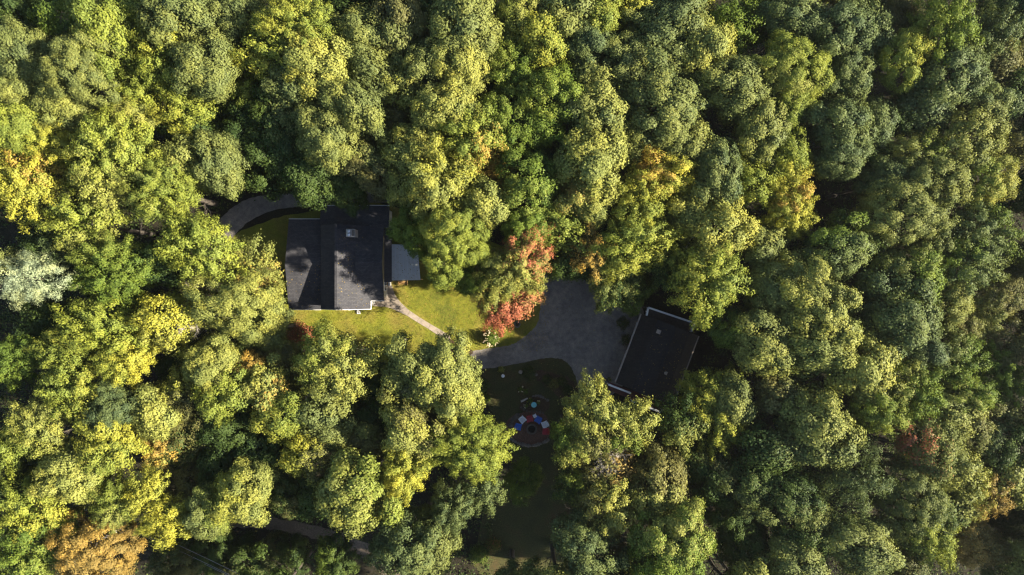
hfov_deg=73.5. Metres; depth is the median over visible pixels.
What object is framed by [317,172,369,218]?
oak tree
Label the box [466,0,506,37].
oak tree
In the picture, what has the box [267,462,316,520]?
broadleaf tree
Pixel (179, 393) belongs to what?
maple tree
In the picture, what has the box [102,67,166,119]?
maple tree
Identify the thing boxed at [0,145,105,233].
maple tree
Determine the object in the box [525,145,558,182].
oak tree
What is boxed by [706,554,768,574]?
oak tree
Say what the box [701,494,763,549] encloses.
oak tree
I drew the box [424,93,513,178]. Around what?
maple tree
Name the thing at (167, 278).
oak tree
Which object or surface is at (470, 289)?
broadleaf tree
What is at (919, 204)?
broadleaf tree
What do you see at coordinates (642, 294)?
broadleaf tree
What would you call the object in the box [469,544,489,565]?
shrub
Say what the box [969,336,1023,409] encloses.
maple tree
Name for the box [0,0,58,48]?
oak tree
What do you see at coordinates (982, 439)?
broadleaf tree
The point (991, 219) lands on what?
maple tree
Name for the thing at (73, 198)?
oak tree
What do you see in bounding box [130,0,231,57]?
oak tree
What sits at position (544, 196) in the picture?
broadleaf tree
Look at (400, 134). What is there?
oak tree
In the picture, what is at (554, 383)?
shrub
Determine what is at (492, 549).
shrub
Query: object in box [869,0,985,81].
maple tree
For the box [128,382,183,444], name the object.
oak tree
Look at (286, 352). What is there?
broadleaf tree
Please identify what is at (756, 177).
maple tree
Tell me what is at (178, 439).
broadleaf tree
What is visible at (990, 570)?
broadleaf tree
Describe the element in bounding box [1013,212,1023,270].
oak tree
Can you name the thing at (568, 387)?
shrub
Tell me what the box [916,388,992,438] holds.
oak tree
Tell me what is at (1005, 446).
broadleaf tree
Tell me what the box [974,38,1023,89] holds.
oak tree
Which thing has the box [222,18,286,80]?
maple tree
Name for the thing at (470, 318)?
fallen leaves
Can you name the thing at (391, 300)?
concrete walk
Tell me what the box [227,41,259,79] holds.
oak tree
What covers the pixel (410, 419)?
oak tree
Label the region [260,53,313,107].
oak tree
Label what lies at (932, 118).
oak tree
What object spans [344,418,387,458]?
oak tree
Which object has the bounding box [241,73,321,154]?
oak tree
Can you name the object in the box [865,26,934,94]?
broadleaf tree
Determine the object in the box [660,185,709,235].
oak tree
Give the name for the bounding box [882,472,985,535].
oak tree
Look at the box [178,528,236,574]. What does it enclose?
broadleaf tree
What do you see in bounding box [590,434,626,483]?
dead tree
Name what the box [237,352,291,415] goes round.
oak tree
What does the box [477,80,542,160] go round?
broadleaf tree
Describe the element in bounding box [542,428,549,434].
garden chair
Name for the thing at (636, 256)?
maple tree
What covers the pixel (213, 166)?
oak tree
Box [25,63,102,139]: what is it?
oak tree
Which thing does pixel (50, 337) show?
maple tree
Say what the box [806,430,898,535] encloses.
tree
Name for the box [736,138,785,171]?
oak tree
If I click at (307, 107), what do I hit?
oak tree
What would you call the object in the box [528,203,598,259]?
maple tree
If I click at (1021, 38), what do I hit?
broadleaf tree
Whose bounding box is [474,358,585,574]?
rough lawn
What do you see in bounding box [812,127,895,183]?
oak tree
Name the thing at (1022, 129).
oak tree
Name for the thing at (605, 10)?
broadleaf tree
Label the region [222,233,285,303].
maple tree
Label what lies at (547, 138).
broadleaf tree
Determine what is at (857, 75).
oak tree
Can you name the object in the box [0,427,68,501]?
oak tree
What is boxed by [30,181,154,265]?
maple tree
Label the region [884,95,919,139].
oak tree
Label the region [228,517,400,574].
dirt track
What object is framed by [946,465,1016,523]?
maple tree
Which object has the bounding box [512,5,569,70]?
broadleaf tree
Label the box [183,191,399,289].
driveway
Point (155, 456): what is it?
maple tree
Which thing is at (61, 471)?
oak tree
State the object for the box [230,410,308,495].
oak tree
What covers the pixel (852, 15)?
oak tree
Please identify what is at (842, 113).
oak tree
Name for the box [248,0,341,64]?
maple tree
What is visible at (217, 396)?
maple tree
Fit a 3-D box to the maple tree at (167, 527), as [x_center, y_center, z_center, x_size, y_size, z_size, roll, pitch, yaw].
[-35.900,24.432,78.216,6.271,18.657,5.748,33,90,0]
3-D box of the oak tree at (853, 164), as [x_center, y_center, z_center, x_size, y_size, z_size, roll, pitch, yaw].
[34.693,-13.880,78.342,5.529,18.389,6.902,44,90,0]
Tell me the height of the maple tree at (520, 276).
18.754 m
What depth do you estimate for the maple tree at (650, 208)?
70.07 m
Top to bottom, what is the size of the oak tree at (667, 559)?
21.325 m
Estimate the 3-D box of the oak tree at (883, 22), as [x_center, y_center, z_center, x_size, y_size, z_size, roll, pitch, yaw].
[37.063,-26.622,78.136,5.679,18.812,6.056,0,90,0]
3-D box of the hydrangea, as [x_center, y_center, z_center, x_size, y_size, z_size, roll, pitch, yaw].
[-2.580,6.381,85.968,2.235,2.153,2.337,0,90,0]
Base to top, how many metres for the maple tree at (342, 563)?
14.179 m
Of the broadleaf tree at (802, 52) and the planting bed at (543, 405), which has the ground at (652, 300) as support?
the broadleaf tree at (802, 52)
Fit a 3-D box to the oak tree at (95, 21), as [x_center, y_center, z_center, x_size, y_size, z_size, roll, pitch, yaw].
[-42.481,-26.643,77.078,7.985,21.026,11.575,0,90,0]
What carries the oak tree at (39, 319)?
on the ground at (652, 300)
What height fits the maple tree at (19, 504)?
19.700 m
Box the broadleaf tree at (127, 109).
[102,88,166,150]
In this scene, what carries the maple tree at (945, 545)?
on the ground at (652, 300)
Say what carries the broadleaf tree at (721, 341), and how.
on the ground at (652, 300)
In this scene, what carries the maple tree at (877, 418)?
on the ground at (652, 300)
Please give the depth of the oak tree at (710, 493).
73.61 m
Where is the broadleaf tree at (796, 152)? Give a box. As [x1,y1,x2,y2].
[741,123,814,177]
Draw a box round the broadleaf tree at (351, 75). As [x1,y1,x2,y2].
[346,65,370,91]
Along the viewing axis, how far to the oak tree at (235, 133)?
73.97 m
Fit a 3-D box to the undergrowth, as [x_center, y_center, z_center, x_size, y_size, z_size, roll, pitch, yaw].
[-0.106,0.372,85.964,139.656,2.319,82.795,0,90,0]
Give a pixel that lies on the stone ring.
(517, 324)
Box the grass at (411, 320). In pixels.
[268,276,532,354]
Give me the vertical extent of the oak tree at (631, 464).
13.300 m
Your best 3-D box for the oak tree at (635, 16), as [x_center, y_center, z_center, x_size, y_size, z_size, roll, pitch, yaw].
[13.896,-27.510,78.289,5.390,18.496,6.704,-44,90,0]
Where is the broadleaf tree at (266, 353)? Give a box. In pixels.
[246,340,304,384]
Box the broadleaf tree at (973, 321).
[939,302,986,345]
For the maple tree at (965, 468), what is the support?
on the ground at (652, 300)
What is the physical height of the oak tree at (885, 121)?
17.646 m
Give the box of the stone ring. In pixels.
[514,321,520,327]
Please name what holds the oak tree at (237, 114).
on the ground at (652, 300)
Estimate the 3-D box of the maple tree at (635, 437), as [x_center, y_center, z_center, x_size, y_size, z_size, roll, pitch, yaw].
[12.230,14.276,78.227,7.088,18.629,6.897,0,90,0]
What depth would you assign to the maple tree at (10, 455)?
70.85 m
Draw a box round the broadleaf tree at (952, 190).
[903,150,974,209]
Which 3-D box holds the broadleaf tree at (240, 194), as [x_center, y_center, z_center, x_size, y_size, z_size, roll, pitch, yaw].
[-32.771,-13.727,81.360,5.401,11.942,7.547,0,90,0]
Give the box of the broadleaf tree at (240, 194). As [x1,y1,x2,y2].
[219,172,250,198]
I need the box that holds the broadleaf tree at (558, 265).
[540,237,590,283]
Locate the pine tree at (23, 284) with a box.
[0,247,107,312]
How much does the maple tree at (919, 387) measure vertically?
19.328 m
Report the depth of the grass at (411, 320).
86.98 m
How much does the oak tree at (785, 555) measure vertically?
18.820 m
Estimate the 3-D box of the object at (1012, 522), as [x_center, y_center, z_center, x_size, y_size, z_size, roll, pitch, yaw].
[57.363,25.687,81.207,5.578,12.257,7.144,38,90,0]
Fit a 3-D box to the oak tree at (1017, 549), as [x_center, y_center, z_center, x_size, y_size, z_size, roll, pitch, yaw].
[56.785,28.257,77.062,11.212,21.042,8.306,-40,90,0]
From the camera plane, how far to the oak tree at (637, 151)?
71.17 m
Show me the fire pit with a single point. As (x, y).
(531, 427)
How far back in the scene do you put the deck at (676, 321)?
84.30 m
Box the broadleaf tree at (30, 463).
[2,434,84,488]
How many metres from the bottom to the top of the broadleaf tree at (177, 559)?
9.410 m
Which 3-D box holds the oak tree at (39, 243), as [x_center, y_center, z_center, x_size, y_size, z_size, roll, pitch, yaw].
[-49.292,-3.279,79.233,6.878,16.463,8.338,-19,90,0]
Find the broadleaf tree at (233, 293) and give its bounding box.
[178,265,289,344]
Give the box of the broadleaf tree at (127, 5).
[112,0,158,25]
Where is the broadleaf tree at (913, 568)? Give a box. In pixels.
[885,539,930,574]
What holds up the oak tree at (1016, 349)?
on the ground at (652, 300)
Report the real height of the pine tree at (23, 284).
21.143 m
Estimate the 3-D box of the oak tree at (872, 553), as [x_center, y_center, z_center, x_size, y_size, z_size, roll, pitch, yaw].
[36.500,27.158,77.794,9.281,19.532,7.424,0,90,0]
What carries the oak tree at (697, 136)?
on the ground at (652, 300)
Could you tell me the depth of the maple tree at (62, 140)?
71.06 m
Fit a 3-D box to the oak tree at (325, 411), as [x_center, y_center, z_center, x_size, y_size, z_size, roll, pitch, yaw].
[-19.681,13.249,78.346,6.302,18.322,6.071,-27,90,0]
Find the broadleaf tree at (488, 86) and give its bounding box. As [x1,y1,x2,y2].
[476,73,506,109]
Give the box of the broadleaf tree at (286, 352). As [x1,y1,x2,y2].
[258,341,317,390]
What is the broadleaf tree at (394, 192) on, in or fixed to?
on the ground at (652, 300)
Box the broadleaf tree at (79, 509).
[45,501,95,546]
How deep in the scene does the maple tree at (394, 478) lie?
69.83 m
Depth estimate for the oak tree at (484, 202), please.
70.21 m
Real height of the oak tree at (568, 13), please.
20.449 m
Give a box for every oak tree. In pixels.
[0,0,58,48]
[0,14,106,95]
[0,60,53,117]
[0,100,76,158]
[0,246,28,305]
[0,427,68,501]
[12,296,107,340]
[14,222,120,294]
[19,165,80,217]
[24,436,141,506]
[25,0,128,54]
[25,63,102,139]
[58,0,144,83]
[122,286,218,360]
[126,237,189,291]
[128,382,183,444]
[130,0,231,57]
[149,339,199,391]
[151,104,221,164]
[166,25,243,106]
[177,480,233,541]
[178,332,260,400]
[184,392,268,460]
[191,127,264,201]
[194,429,242,489]
[197,78,250,125]
[204,455,282,527]
[205,0,280,59]
[211,530,268,574]
[212,116,265,178]
[216,79,263,136]
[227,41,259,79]
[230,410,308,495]
[232,304,297,355]
[233,541,314,574]
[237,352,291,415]
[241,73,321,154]
[241,120,296,204]
[248,389,314,444]
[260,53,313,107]
[263,133,349,212]
[269,124,303,163]
[279,24,354,105]
[288,98,327,143]
[291,474,350,522]
[293,381,358,433]
[294,105,363,175]
[298,415,352,455]
[311,444,414,541]
[313,73,371,134]
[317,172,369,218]
[320,0,363,39]
[327,1,399,63]
[335,132,401,202]
[336,78,391,140]
[343,43,399,106]
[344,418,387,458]
[351,389,398,435]
[357,0,401,6]
[363,499,463,574]
[370,0,430,72]
[373,93,423,146]
[374,115,453,182]
[375,350,432,405]
[378,398,449,468]
[384,324,485,430]
[395,34,452,102]
[402,0,434,38]
[426,0,504,67]
[430,29,496,93]
[460,172,510,231]
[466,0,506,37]
[493,554,541,574]
[495,11,533,62]
[506,548,536,574]
[522,541,587,574]
[525,0,595,67]
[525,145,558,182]
[546,173,617,230]
[550,113,633,219]
[552,63,633,156]
[555,17,621,67]
[559,51,616,99]
[572,440,637,490]
[586,548,627,574]
[599,29,651,89]
[601,530,656,574]
[608,0,665,58]
[611,32,712,160]
[615,121,652,172]
[616,435,692,536]
[616,442,656,489]
[625,494,717,574]
[634,0,709,76]
[644,27,697,80]
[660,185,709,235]
[663,118,714,166]
[663,432,716,482]
[671,10,737,87]
[680,194,762,263]
[681,129,744,211]
[686,447,743,512]
[687,60,723,97]
[692,51,776,124]
[698,367,757,432]
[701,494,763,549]
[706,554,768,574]
[713,550,774,574]
[715,89,792,167]
[715,524,775,570]
[717,450,780,519]
[724,303,800,381]
[733,420,801,475]
[734,224,799,266]
[735,260,799,314]
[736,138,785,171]
[741,361,807,417]
[742,464,828,531]
[747,0,831,60]
[747,522,832,574]
[761,246,863,340]
[773,377,866,470]
[777,312,871,380]
[788,0,879,73]
[788,42,878,109]
[790,206,878,282]
[792,90,879,162]
[807,132,875,184]
[810,326,906,412]
[812,0,899,75]
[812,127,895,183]
[812,219,896,268]
[813,92,901,149]
[817,0,869,8]
[818,510,906,574]
[825,152,924,210]
[829,0,884,30]
[831,257,916,303]
[855,271,943,361]
[878,0,925,35]
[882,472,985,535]
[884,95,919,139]
[891,85,961,139]
[894,327,955,373]
[898,39,993,113]
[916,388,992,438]
[942,0,1023,47]
[948,310,1023,371]
[949,65,1023,126]
[953,240,1023,286]
[956,76,1016,136]
[958,166,1023,214]
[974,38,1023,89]
[977,445,1023,513]
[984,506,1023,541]
[984,525,1023,574]
[991,306,1023,343]
[1008,115,1023,168]
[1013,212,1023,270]
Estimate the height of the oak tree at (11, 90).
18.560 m
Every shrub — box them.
[285,320,313,344]
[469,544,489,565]
[475,376,490,395]
[484,537,501,554]
[497,366,505,372]
[521,364,537,379]
[548,377,559,390]
[560,382,573,395]
[616,315,629,331]
[620,332,630,345]
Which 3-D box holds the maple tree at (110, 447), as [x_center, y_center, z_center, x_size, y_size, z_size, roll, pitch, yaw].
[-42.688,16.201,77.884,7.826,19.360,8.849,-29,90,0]
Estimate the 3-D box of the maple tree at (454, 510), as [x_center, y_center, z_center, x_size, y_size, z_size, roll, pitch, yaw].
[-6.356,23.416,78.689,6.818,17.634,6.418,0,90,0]
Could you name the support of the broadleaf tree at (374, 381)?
on the ground at (652, 300)
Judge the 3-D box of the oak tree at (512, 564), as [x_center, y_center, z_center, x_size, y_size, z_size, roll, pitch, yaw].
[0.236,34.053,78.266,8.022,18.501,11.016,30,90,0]
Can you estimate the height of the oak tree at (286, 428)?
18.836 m
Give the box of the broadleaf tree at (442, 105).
[408,65,486,142]
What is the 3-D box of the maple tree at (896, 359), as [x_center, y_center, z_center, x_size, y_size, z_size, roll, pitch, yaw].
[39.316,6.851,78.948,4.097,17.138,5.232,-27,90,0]
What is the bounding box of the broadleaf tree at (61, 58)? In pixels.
[35,28,159,110]
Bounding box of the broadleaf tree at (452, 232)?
[417,199,491,292]
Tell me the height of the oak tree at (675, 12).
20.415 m
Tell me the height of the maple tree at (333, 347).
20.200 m
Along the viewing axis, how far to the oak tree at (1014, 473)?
71.92 m
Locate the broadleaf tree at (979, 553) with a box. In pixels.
[925,518,1017,569]
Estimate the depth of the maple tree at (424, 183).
69.40 m
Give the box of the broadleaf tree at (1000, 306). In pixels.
[945,271,1023,334]
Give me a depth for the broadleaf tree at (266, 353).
74.75 m
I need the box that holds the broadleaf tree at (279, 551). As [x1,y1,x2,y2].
[256,529,311,574]
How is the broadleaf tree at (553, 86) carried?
on the ground at (652, 300)
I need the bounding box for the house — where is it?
[285,205,391,313]
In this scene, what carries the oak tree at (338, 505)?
on the ground at (652, 300)
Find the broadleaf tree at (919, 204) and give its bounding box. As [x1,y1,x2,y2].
[830,165,951,250]
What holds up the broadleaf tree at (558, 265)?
on the ground at (652, 300)
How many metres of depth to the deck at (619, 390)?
84.30 m
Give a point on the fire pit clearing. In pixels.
(522, 435)
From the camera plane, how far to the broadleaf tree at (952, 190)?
69.68 m
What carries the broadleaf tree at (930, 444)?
on the ground at (652, 300)
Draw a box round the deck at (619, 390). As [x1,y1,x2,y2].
[605,378,661,411]
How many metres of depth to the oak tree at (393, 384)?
70.03 m
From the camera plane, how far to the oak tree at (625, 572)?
72.40 m
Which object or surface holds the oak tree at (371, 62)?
on the ground at (652, 300)
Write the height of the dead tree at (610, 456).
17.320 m
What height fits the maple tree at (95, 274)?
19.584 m
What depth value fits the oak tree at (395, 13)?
69.43 m
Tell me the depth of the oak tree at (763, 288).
70.55 m
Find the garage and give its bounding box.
[615,314,698,401]
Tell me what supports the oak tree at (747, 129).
on the ground at (652, 300)
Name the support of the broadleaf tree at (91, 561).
on the ground at (652, 300)
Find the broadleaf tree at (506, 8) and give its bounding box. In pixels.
[495,0,543,51]
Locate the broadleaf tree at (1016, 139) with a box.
[987,118,1023,165]
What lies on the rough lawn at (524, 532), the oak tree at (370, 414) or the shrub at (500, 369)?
the shrub at (500, 369)
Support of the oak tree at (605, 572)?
on the ground at (652, 300)
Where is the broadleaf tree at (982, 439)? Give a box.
[914,413,998,454]
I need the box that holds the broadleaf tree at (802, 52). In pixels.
[734,24,836,106]
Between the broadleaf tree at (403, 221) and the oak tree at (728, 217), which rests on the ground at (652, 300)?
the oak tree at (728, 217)
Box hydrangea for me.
[483,330,499,346]
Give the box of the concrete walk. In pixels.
[373,286,449,338]
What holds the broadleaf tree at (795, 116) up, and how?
on the ground at (652, 300)
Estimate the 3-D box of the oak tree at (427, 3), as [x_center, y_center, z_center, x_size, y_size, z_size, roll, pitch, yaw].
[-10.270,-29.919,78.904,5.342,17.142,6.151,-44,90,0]
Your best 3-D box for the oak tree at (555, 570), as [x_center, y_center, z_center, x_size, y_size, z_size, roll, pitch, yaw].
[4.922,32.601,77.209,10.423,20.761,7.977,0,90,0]
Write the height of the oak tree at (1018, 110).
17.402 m
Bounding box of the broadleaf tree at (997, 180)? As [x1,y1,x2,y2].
[933,153,1020,212]
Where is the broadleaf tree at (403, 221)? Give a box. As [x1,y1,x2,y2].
[384,201,437,263]
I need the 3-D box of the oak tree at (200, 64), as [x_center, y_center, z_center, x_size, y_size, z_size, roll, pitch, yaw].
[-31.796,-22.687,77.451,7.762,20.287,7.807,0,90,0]
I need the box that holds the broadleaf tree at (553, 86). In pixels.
[513,60,596,129]
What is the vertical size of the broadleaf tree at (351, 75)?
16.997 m
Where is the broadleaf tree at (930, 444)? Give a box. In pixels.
[854,410,967,487]
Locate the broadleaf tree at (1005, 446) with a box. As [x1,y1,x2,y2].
[948,402,1023,479]
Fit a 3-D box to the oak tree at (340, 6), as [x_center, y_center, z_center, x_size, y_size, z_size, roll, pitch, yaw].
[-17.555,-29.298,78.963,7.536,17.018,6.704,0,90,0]
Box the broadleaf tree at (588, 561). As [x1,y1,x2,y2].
[547,503,633,574]
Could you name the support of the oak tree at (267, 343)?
on the lawn at (276, 229)
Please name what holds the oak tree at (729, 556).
on the ground at (652, 300)
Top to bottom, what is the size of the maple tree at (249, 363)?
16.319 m
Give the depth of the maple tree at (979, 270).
70.06 m
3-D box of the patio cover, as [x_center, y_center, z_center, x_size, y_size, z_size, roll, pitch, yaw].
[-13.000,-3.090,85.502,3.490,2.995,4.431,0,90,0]
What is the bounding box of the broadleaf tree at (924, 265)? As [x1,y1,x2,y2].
[846,232,949,310]
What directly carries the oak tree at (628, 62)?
on the ground at (652, 300)
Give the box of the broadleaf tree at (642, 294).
[602,272,655,317]
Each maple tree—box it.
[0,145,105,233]
[0,332,95,391]
[0,425,72,479]
[0,465,115,551]
[0,508,108,574]
[1,395,125,461]
[19,116,117,170]
[19,323,118,375]
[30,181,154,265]
[31,345,154,431]
[48,294,157,357]
[59,101,170,220]
[63,226,171,315]
[68,401,153,488]
[84,471,148,537]
[86,325,187,391]
[94,144,218,230]
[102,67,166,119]
[117,462,195,520]
[123,13,191,99]
[132,491,192,551]
[136,431,182,474]
[143,82,221,136]
[151,361,204,424]
[153,205,253,283]
[190,362,254,429]
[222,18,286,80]
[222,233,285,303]
[228,68,258,108]
[231,347,267,375]
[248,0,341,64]
[274,428,330,486]
[290,314,385,406]
[314,524,365,574]
[374,56,429,117]
[378,448,433,506]
[398,131,479,220]
[421,397,520,487]
[422,471,482,536]
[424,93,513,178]
[460,464,508,518]
[468,256,514,318]
[471,227,560,305]
[475,251,546,339]
[479,155,517,187]
[487,37,544,104]
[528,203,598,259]
[547,414,590,470]
[548,457,600,511]
[557,363,637,463]
[566,220,618,284]
[569,469,637,554]
[576,255,647,316]
[587,205,685,286]
[601,394,663,455]
[607,159,675,230]
[611,0,657,35]
[624,144,706,201]
[629,200,676,256]
[644,232,700,292]
[651,385,711,458]
[666,239,756,331]
[672,360,749,465]
[707,0,766,55]
[722,155,788,209]
[734,0,771,50]
[741,157,816,224]
[742,181,822,243]
[813,386,915,440]
[838,348,947,434]
[849,489,961,573]
[855,125,955,174]
[858,338,910,373]
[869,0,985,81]
[878,436,994,508]
[896,371,1005,413]
[900,195,975,260]
[902,322,996,391]
[904,229,1018,303]
[917,191,1023,261]
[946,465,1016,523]
[963,0,1023,69]
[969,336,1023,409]
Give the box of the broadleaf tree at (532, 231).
[499,205,560,250]
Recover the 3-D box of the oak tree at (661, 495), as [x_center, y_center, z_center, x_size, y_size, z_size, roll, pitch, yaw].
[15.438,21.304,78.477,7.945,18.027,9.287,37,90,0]
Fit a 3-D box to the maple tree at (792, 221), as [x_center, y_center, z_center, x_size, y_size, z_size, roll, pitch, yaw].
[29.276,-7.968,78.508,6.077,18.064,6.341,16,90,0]
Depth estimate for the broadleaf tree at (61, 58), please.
68.24 m
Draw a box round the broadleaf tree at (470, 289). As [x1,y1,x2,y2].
[450,262,499,300]
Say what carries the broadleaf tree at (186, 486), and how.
on the ground at (652, 300)
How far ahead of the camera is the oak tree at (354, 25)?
69.44 m
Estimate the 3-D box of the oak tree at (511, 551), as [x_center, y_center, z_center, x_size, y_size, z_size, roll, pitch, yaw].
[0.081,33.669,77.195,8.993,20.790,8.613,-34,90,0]
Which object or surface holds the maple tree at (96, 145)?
on the ground at (652, 300)
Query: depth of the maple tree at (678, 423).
72.95 m
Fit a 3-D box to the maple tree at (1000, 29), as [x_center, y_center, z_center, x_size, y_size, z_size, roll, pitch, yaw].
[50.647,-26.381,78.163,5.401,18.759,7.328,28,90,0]
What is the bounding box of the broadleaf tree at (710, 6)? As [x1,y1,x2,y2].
[695,0,716,14]
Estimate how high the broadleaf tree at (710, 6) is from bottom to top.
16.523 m
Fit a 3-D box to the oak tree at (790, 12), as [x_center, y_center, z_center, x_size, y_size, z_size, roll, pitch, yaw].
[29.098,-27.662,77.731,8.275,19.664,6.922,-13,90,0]
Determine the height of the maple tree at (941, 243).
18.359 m
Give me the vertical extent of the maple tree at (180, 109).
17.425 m
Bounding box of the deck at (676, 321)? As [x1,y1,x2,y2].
[642,306,694,331]
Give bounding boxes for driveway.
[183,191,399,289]
[470,273,643,401]
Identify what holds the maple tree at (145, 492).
on the ground at (652, 300)
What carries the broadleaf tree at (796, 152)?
on the ground at (652, 300)
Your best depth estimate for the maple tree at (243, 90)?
73.47 m
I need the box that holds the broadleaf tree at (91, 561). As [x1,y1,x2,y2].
[43,509,152,574]
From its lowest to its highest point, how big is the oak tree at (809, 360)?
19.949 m
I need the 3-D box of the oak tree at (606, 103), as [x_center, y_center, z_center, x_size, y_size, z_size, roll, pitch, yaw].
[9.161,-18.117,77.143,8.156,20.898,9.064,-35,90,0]
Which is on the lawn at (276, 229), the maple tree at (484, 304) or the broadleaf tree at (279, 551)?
the maple tree at (484, 304)
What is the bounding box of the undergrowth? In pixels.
[0,0,1023,574]
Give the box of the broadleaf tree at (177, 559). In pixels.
[145,529,207,574]
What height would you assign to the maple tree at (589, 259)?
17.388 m
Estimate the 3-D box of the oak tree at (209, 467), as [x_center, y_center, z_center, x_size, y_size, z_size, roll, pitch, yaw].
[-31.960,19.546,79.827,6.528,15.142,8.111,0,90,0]
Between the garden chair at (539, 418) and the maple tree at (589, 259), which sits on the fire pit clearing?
the garden chair at (539, 418)
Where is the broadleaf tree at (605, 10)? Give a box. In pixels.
[580,0,622,49]
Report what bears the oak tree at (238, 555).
on the ground at (652, 300)
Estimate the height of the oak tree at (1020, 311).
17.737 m
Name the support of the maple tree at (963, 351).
on the ground at (652, 300)
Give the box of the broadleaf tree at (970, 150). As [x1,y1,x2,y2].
[907,99,1011,185]
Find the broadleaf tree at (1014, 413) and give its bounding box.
[972,384,1023,430]
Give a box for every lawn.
[230,202,543,361]
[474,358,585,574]
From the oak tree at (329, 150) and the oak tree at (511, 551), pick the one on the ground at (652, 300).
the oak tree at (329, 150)
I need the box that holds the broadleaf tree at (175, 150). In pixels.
[147,129,210,187]
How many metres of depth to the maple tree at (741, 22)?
70.88 m
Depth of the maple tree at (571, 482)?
73.76 m
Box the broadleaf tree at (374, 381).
[347,360,385,408]
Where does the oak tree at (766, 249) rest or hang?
on the ground at (652, 300)
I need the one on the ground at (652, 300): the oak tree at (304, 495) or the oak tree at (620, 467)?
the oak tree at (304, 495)
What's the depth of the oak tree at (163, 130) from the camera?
73.91 m
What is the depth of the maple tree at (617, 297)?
73.40 m
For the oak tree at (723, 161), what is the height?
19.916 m
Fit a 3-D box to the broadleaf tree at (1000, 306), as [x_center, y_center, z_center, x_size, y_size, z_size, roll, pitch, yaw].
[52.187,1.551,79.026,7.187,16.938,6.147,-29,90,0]
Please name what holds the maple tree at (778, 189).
on the ground at (652, 300)
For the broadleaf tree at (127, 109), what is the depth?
71.52 m
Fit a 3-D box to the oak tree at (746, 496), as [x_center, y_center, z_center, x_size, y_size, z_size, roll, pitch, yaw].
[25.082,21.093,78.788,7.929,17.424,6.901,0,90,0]
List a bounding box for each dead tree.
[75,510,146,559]
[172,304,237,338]
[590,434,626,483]
[594,423,633,476]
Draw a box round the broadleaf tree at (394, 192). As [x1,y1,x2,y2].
[381,164,424,209]
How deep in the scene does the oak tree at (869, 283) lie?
71.02 m
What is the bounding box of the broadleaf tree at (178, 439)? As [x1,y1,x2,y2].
[149,398,238,470]
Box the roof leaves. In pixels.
[290,237,678,395]
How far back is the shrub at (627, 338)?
86.52 m
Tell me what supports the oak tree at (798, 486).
on the ground at (652, 300)
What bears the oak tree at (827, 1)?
on the ground at (652, 300)
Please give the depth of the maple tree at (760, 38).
72.91 m
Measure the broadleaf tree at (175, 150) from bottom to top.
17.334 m
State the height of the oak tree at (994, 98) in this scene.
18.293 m
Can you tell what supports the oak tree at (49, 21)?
on the ground at (652, 300)
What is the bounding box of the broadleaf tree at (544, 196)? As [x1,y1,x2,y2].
[493,142,561,223]
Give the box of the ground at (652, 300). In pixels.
[0,0,1023,574]
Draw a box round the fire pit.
[526,423,536,434]
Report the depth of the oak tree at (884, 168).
71.57 m
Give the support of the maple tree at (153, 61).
on the ground at (652, 300)
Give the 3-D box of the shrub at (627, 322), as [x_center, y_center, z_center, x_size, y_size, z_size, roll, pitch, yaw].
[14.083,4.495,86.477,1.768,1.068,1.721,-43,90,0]
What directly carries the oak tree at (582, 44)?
on the ground at (652, 300)
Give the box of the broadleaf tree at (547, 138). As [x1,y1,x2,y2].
[520,102,568,150]
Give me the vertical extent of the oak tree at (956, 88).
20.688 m
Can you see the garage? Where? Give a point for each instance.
(636, 365)
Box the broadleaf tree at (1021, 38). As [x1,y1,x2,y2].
[1000,33,1023,74]
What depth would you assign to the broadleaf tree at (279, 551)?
81.21 m
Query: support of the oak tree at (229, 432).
on the ground at (652, 300)
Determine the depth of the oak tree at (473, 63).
68.64 m
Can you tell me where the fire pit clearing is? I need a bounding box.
[505,411,549,444]
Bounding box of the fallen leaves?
[292,282,618,391]
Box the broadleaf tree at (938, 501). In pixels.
[844,458,960,549]
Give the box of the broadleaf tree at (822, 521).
[765,492,841,566]
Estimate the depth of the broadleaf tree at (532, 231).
70.78 m
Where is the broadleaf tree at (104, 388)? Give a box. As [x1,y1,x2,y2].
[82,379,155,437]
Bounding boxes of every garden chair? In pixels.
[514,423,521,430]
[518,415,526,423]
[526,415,532,422]
[534,416,541,423]
[541,420,548,427]
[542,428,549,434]
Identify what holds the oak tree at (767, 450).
on the ground at (652, 300)
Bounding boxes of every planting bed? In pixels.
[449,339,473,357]
[519,395,549,412]
[534,370,576,404]
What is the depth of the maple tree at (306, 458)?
70.91 m
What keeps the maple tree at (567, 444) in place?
on the rough lawn at (524, 532)
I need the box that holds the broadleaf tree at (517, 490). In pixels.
[499,453,546,507]
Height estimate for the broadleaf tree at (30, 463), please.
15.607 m
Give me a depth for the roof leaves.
81.93 m
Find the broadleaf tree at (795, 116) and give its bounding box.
[759,74,819,134]
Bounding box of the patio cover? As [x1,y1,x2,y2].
[392,244,422,279]
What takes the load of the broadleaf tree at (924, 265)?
on the ground at (652, 300)
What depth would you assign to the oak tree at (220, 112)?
75.50 m
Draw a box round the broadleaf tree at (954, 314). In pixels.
[934,270,975,330]
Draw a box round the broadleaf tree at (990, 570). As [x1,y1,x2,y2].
[974,529,1023,574]
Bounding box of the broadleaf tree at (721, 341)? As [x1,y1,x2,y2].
[700,302,765,349]
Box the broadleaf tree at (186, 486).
[147,451,210,513]
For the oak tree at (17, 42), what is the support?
on the ground at (652, 300)
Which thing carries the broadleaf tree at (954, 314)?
on the ground at (652, 300)

